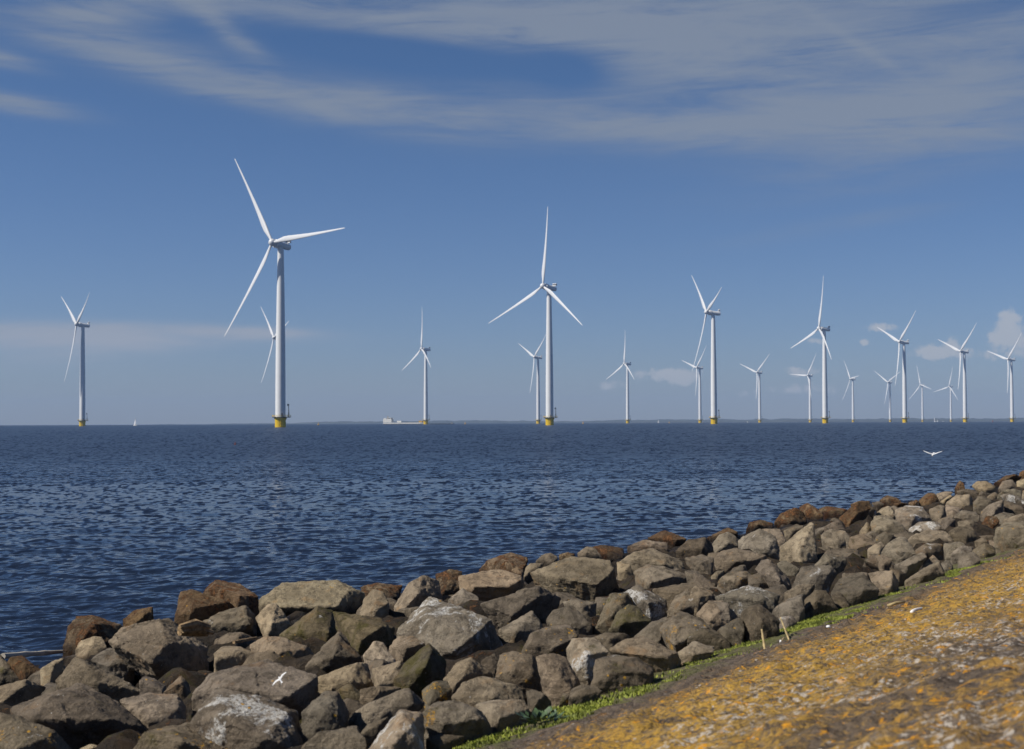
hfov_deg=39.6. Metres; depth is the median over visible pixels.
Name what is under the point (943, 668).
dike slope
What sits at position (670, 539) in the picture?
boulder
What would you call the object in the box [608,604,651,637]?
boulder
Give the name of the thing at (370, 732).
stone
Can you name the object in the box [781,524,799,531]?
stone
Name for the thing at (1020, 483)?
stone
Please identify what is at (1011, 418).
wind turbine
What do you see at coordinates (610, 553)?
boulder
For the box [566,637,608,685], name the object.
boulder
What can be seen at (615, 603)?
boulder
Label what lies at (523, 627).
boulder
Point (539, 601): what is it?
boulder
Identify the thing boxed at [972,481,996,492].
stone
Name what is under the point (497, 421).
hills
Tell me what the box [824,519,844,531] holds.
stone
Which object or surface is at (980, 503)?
stone
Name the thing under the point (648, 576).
boulder
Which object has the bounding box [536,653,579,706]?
boulder
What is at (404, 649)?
boulder
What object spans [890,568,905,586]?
stone
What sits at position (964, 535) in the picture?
stone
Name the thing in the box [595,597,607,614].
stone
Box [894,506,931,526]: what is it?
boulder
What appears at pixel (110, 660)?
boulder
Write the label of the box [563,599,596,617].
boulder
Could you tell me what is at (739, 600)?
boulder
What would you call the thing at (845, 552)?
stone
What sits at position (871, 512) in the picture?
stone
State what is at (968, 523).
stone
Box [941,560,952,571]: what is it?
stone
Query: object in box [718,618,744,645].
stone
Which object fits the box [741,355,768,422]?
wind turbine
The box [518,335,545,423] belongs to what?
wind turbine
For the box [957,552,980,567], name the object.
stone
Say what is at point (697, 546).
boulder
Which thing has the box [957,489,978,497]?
stone
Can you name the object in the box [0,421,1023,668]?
sea
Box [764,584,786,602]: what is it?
stone
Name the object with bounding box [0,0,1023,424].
sky
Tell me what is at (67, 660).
stone
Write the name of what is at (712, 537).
boulder
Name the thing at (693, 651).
boulder
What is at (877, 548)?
stone
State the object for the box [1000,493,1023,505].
stone
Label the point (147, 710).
boulder
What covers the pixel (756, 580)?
stone
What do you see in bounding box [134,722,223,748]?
boulder
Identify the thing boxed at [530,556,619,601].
boulder
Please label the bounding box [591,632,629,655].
boulder
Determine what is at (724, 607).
boulder
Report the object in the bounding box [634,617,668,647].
boulder
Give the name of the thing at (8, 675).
boulder
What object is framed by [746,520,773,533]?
stone
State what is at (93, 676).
boulder
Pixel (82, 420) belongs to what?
wind turbine
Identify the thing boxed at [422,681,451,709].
stone
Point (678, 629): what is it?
boulder
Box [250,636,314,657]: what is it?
boulder
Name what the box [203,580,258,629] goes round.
boulder
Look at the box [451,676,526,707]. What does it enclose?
boulder
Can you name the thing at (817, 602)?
boulder
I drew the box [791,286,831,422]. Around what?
wind turbine
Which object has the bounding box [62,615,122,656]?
boulder
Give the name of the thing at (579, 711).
grass
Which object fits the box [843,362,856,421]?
wind turbine
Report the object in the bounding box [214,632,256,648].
stone
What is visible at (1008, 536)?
boulder
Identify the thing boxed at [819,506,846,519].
stone
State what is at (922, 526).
boulder
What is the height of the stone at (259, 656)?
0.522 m
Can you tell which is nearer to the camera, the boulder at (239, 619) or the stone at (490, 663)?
the stone at (490, 663)
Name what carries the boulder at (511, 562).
on the ground at (130, 737)
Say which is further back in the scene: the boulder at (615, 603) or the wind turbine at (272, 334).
the wind turbine at (272, 334)
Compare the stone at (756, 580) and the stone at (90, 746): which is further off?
the stone at (756, 580)
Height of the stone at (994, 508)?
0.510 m
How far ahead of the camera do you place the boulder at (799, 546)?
22.45 m
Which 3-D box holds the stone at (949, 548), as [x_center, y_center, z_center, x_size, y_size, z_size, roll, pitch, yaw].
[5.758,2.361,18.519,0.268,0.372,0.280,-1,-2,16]
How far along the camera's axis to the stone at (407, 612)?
19.63 m
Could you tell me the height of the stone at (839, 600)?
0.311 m
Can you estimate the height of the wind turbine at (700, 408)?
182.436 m
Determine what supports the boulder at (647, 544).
on the ground at (130, 737)
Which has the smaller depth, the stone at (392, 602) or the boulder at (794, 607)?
the boulder at (794, 607)
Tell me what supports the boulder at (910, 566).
on the ground at (130, 737)
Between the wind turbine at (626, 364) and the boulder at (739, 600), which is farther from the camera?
the wind turbine at (626, 364)
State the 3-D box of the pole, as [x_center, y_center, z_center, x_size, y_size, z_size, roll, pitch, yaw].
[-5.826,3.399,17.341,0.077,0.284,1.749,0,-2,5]
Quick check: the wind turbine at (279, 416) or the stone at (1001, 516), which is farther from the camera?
the wind turbine at (279, 416)
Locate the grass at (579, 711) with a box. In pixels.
[452,554,1013,748]
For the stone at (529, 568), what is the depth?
25.35 m
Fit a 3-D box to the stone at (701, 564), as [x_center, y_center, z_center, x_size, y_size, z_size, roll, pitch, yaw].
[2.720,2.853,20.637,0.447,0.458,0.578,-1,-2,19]
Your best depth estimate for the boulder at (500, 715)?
8.19 m
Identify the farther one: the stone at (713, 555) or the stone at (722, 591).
the stone at (713, 555)
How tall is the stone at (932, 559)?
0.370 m
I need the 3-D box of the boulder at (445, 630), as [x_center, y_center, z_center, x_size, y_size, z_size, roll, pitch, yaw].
[-0.516,2.425,12.990,0.916,0.760,1.120,1,-3,-42]
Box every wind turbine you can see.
[61,292,89,425]
[225,160,343,426]
[261,308,288,379]
[402,323,430,423]
[489,208,582,424]
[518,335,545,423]
[607,346,633,422]
[682,347,705,422]
[691,275,721,423]
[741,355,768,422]
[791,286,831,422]
[792,355,815,421]
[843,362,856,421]
[876,372,895,421]
[877,313,914,422]
[910,369,929,421]
[935,367,956,421]
[938,324,975,421]
[988,332,1021,421]
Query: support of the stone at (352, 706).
on the ground at (130, 737)
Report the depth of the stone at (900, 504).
45.93 m
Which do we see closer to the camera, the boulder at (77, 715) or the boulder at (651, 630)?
the boulder at (77, 715)
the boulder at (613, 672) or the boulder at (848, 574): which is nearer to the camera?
the boulder at (613, 672)
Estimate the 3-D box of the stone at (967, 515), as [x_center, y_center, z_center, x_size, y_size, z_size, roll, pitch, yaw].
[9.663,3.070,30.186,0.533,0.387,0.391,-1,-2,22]
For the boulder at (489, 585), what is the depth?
20.67 m
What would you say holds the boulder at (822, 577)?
on the ground at (130, 737)
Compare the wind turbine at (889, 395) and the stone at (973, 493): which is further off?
the wind turbine at (889, 395)
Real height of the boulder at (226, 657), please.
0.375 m
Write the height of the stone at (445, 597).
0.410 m
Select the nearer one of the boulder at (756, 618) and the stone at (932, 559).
the boulder at (756, 618)
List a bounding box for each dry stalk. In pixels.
[761,629,765,648]
[780,617,788,639]
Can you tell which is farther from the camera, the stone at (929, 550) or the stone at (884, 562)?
the stone at (929, 550)
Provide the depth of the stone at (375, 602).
19.17 m
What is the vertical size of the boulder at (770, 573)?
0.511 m
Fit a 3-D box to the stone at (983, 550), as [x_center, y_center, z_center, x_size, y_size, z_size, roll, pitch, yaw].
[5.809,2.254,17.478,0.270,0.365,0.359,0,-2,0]
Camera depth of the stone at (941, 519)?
31.14 m
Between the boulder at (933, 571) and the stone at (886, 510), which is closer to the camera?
the boulder at (933, 571)
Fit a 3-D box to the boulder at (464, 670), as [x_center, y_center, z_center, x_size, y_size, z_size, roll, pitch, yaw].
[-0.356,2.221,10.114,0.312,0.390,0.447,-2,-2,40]
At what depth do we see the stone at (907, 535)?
24.23 m
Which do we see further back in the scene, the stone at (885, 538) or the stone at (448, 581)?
the stone at (885, 538)
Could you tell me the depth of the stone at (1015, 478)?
64.15 m
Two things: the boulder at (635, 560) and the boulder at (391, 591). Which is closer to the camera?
the boulder at (391, 591)
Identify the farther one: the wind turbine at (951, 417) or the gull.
the wind turbine at (951, 417)
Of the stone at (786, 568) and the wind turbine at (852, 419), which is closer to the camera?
the stone at (786, 568)
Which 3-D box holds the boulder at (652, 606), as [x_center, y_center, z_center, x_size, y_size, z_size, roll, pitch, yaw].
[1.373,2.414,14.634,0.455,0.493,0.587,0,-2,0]
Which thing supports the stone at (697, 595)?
on the ground at (130, 737)
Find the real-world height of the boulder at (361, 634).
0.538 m
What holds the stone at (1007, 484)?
on the ground at (130, 737)
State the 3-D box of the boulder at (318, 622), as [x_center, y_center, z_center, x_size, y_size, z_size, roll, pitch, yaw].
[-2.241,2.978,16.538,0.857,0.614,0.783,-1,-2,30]
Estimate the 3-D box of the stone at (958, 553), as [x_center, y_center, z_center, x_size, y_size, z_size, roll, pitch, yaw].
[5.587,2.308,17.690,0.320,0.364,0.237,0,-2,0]
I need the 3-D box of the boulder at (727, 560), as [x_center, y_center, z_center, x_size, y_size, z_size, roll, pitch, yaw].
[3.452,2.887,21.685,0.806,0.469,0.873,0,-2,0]
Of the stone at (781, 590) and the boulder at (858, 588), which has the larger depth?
the stone at (781, 590)
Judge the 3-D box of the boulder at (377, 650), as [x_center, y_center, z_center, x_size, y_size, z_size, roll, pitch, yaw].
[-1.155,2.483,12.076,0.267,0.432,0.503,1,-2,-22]
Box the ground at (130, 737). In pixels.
[0,483,1023,748]
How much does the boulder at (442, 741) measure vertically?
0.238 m
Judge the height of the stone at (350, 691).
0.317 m
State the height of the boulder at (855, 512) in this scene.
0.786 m
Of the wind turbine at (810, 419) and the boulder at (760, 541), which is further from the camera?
the wind turbine at (810, 419)
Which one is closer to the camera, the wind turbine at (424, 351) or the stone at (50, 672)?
the stone at (50, 672)
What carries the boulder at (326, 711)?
on the ground at (130, 737)
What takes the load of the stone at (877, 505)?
on the ground at (130, 737)
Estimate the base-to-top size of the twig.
0.042 m
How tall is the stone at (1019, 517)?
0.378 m
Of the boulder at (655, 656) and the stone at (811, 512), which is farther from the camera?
the stone at (811, 512)
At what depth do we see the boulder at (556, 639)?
11.65 m
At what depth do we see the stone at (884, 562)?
17.81 m
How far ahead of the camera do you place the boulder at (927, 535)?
21.56 m
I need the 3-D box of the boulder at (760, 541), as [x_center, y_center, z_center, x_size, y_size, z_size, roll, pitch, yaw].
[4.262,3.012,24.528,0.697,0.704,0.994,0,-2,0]
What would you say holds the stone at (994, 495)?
on the ground at (130, 737)
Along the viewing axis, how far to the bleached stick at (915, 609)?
10.58 m
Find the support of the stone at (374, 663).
on the ground at (130, 737)
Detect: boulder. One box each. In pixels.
[0,655,18,685]
[0,679,45,706]
[0,712,71,748]
[7,655,39,679]
[10,683,146,748]
[55,656,139,702]
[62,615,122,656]
[75,636,106,659]
[91,648,134,685]
[108,618,208,680]
[120,693,186,727]
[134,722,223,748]
[174,589,234,624]
[190,688,302,748]
[191,659,318,719]
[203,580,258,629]
[203,605,257,636]
[214,646,253,671]
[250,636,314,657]
[256,603,289,636]
[258,580,364,616]
[279,606,336,641]
[300,691,349,744]
[301,727,366,748]
[305,630,361,673]
[318,662,373,695]
[333,611,394,655]
[348,688,424,731]
[359,686,400,704]
[361,583,401,600]
[363,641,395,663]
[368,709,425,748]
[372,661,402,686]
[389,635,424,662]
[394,575,441,611]
[394,643,445,698]
[396,597,502,659]
[422,700,491,748]
[426,734,463,748]
[443,657,492,694]
[448,588,478,604]
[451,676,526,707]
[458,569,523,600]
[476,699,528,732]
[479,552,527,577]
[480,586,560,634]
[495,651,541,705]
[498,611,542,644]
[521,624,578,656]
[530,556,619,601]
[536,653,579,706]
[546,606,592,635]
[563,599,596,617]
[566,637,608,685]
[568,684,601,706]
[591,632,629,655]
[591,654,653,694]
[593,545,623,561]
[594,593,636,634]
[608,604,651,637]
[609,636,680,672]
[619,548,683,573]
[624,584,667,620]
[627,540,668,552]
[634,564,686,589]
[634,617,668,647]
[648,530,685,547]
[652,582,713,608]
[659,611,708,651]
[667,590,702,618]
[676,537,713,557]
[677,641,714,664]
[685,570,714,585]
[687,617,730,650]
[696,600,738,632]
[707,528,737,541]
[714,548,766,571]
[714,602,730,622]
[715,585,779,617]
[717,571,750,590]
[738,529,779,559]
[740,604,779,642]
[755,559,791,590]
[772,594,804,621]
[774,508,806,527]
[779,522,817,562]
[792,565,836,592]
[804,590,837,617]
[814,554,846,573]
[831,573,878,605]
[839,501,870,526]
[842,572,870,580]
[868,570,899,595]
[870,515,906,533]
[881,537,915,564]
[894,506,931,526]
[894,552,926,579]
[905,560,944,586]
[908,521,940,531]
[908,529,953,547]
[993,521,1023,553]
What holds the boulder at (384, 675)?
on the ground at (130, 737)
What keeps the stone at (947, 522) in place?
on the ground at (130, 737)
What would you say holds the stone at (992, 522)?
on the ground at (130, 737)
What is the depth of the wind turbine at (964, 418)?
2583.63 m
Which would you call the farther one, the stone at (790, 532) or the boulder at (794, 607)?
the stone at (790, 532)
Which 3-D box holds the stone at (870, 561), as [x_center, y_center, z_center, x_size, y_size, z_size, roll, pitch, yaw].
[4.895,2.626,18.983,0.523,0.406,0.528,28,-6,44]
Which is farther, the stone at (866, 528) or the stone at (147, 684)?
the stone at (866, 528)
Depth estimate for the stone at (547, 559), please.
27.72 m
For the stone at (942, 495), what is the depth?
48.95 m
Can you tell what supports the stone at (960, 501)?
on the ground at (130, 737)
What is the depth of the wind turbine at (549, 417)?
1320.39 m
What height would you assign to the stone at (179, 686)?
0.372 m
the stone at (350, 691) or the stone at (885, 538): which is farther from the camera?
the stone at (885, 538)
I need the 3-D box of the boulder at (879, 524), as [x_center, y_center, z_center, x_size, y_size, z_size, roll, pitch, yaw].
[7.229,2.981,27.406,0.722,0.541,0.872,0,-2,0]
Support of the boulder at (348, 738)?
on the ground at (130, 737)
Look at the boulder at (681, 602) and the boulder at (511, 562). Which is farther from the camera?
the boulder at (511, 562)
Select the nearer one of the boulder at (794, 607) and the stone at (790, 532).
the boulder at (794, 607)
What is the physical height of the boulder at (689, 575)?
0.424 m
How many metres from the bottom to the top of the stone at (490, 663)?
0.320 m
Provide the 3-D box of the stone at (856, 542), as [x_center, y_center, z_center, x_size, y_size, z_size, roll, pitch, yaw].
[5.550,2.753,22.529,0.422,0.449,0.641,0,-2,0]
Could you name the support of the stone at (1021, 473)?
on the ground at (130, 737)
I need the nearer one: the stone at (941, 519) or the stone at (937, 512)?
the stone at (941, 519)
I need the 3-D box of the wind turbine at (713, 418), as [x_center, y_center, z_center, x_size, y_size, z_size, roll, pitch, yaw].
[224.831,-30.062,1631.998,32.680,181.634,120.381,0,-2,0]
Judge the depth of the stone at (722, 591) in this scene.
16.97 m
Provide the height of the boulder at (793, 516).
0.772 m
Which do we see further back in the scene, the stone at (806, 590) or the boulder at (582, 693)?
the stone at (806, 590)
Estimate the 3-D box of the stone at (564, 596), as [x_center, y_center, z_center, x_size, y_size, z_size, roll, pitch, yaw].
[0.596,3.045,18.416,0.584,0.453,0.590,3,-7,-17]
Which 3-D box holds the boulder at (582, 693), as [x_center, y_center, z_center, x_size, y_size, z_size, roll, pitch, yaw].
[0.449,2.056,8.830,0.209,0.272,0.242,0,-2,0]
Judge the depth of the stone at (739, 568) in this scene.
20.48 m
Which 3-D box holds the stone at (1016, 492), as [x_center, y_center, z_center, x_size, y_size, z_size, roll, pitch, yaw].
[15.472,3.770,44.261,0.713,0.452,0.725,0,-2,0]
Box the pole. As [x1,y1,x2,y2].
[1,650,62,658]
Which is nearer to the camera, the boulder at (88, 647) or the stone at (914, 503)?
the boulder at (88, 647)
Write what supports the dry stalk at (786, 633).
on the dike slope
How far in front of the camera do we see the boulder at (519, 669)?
9.72 m
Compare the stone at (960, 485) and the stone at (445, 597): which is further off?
the stone at (960, 485)
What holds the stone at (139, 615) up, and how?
on the ground at (130, 737)
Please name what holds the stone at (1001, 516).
on the ground at (130, 737)
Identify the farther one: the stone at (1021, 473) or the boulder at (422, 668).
the stone at (1021, 473)
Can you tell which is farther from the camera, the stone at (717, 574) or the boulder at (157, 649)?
the stone at (717, 574)
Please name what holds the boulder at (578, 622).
on the ground at (130, 737)
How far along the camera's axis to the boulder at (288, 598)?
21.30 m
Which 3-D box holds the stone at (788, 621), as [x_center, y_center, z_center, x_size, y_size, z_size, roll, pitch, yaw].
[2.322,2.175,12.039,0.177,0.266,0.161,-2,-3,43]
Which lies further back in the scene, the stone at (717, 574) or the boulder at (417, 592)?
the boulder at (417, 592)
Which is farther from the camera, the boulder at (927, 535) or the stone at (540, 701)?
the boulder at (927, 535)
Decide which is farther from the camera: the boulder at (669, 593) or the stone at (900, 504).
the stone at (900, 504)
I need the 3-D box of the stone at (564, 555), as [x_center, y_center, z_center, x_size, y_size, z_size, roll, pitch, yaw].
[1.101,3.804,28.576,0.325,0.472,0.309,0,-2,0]
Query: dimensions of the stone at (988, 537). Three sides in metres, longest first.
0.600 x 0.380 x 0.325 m
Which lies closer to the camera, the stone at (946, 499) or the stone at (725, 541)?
the stone at (725, 541)
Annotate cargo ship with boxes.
[383,418,423,423]
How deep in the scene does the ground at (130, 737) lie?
17.12 m
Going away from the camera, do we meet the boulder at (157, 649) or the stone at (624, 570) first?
the boulder at (157, 649)
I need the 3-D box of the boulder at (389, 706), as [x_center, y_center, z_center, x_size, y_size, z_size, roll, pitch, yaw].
[-0.792,2.128,8.767,0.439,0.415,0.535,1,-2,-23]
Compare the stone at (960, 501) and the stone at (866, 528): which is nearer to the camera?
the stone at (866, 528)
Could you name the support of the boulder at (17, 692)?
on the ground at (130, 737)
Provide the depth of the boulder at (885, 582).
14.05 m
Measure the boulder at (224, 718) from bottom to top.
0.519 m
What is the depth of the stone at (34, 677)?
15.25 m
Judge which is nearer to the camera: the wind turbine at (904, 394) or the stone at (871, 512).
the stone at (871, 512)
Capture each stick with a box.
[232,637,257,643]
[910,607,921,612]
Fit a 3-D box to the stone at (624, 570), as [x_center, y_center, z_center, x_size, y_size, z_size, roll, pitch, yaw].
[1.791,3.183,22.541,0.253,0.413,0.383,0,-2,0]
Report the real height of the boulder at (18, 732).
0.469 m
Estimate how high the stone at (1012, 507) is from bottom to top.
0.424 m
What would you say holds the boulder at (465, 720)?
on the ground at (130, 737)
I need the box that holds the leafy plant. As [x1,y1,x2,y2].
[514,706,569,725]
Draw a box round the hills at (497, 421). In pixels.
[154,418,1023,424]
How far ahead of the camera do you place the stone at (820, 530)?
32.06 m
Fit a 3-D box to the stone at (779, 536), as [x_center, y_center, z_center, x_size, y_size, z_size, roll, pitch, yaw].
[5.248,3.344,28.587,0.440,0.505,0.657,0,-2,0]
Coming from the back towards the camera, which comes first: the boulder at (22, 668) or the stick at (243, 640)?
the boulder at (22, 668)
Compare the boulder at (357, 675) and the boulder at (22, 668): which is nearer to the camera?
the boulder at (357, 675)
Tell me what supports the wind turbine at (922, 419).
in the sea
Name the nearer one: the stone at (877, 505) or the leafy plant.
the leafy plant
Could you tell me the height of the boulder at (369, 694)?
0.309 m
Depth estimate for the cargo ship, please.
2477.04 m
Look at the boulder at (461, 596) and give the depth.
19.74 m
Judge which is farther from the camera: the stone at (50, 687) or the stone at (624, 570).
the stone at (624, 570)
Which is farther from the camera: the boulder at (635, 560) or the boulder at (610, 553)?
the boulder at (610, 553)
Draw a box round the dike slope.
[465,547,1023,748]
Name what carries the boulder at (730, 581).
on the ground at (130, 737)
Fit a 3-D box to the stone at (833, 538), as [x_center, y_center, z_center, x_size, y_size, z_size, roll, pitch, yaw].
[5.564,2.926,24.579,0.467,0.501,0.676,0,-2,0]
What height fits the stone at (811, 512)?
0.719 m
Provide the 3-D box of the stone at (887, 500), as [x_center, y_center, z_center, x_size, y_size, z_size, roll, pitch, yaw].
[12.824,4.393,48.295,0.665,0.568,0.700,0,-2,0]
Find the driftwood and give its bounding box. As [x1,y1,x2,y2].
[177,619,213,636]
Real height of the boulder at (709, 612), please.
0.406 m
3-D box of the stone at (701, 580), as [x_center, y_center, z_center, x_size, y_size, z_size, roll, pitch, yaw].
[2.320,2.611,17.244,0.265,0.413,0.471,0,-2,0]
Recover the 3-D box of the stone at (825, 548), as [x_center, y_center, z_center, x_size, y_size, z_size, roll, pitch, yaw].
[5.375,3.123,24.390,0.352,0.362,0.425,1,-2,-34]
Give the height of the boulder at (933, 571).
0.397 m
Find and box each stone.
[27,665,64,684]
[40,658,63,685]
[41,683,56,694]
[62,655,75,666]
[81,744,96,748]
[123,607,153,626]
[139,676,165,694]
[164,676,190,700]
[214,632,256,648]
[243,651,280,664]
[339,684,359,699]
[343,698,363,719]
[359,589,388,617]
[361,717,388,748]
[368,658,390,684]
[387,598,396,605]
[397,607,418,617]
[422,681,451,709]
[435,569,461,595]
[442,595,452,600]
[481,654,498,677]
[524,563,542,583]
[526,689,551,711]
[536,553,557,566]
[554,592,577,603]
[559,552,574,559]
[559,693,568,707]
[577,546,601,558]
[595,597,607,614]
[617,562,632,580]
[684,554,713,574]
[688,586,712,616]
[693,573,714,586]
[704,587,727,593]
[708,552,719,557]
[711,570,723,578]
[712,532,737,552]
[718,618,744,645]
[726,565,746,573]
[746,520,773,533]
[748,573,768,588]
[762,529,785,546]
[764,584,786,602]
[777,561,799,575]
[779,616,796,628]
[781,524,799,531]
[784,525,802,541]
[784,584,814,604]
[799,503,822,519]
[815,526,824,535]
[818,546,832,550]
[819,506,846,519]
[821,529,848,548]
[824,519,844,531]
[824,548,860,557]
[832,593,849,608]
[848,534,875,549]
[859,522,870,533]
[863,554,894,570]
[865,503,874,518]
[865,531,878,540]
[867,542,884,556]
[872,501,883,511]
[874,532,893,544]
[875,506,893,515]
[875,554,891,570]
[879,495,900,506]
[890,502,906,506]
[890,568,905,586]
[893,531,913,539]
[908,500,917,505]
[915,543,943,563]
[919,493,938,505]
[922,555,937,567]
[929,505,946,520]
[936,491,951,500]
[936,514,953,522]
[940,495,951,503]
[941,517,955,528]
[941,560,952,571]
[943,541,964,562]
[945,505,961,515]
[946,494,972,507]
[948,526,976,543]
[951,546,972,564]
[954,510,979,521]
[955,481,964,494]
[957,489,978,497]
[957,520,976,527]
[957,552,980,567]
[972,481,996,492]
[972,543,995,558]
[973,496,991,514]
[974,537,986,547]
[979,535,993,540]
[980,500,1003,521]
[982,516,999,528]
[987,492,997,499]
[993,474,1021,486]
[994,512,1013,524]
[997,489,1021,499]
[998,480,1016,492]
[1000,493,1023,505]
[1002,513,1023,522]
[1003,501,1023,514]
[1016,479,1023,487]
[1019,470,1023,479]
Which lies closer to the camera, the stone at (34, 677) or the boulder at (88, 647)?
the stone at (34, 677)
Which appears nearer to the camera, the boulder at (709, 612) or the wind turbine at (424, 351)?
the boulder at (709, 612)
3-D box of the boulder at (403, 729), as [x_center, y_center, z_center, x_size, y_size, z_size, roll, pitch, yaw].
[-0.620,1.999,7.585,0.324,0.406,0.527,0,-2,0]
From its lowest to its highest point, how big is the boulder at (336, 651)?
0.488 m
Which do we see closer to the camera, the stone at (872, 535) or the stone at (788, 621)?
the stone at (788, 621)
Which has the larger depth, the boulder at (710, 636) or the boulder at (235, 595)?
the boulder at (235, 595)
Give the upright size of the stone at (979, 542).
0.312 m
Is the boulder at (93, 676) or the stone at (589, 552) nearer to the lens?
the boulder at (93, 676)
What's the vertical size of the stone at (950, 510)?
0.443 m
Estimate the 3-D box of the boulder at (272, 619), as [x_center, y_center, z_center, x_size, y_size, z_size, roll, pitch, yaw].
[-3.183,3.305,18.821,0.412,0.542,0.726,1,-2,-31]
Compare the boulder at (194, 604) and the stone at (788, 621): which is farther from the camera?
the boulder at (194, 604)
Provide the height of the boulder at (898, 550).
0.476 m
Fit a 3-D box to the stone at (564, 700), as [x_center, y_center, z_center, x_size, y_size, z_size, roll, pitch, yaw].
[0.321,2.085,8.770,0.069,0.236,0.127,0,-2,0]
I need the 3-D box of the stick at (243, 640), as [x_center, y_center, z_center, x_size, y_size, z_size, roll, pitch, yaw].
[-2.483,2.471,13.244,0.037,0.039,0.367,-1,-2,24]
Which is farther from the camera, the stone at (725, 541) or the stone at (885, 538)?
the stone at (725, 541)
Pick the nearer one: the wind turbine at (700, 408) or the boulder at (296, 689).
the boulder at (296, 689)
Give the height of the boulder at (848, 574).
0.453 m
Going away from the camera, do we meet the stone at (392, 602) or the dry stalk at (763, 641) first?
the dry stalk at (763, 641)
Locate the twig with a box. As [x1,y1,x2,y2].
[887,601,904,606]
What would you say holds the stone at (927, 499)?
on the ground at (130, 737)

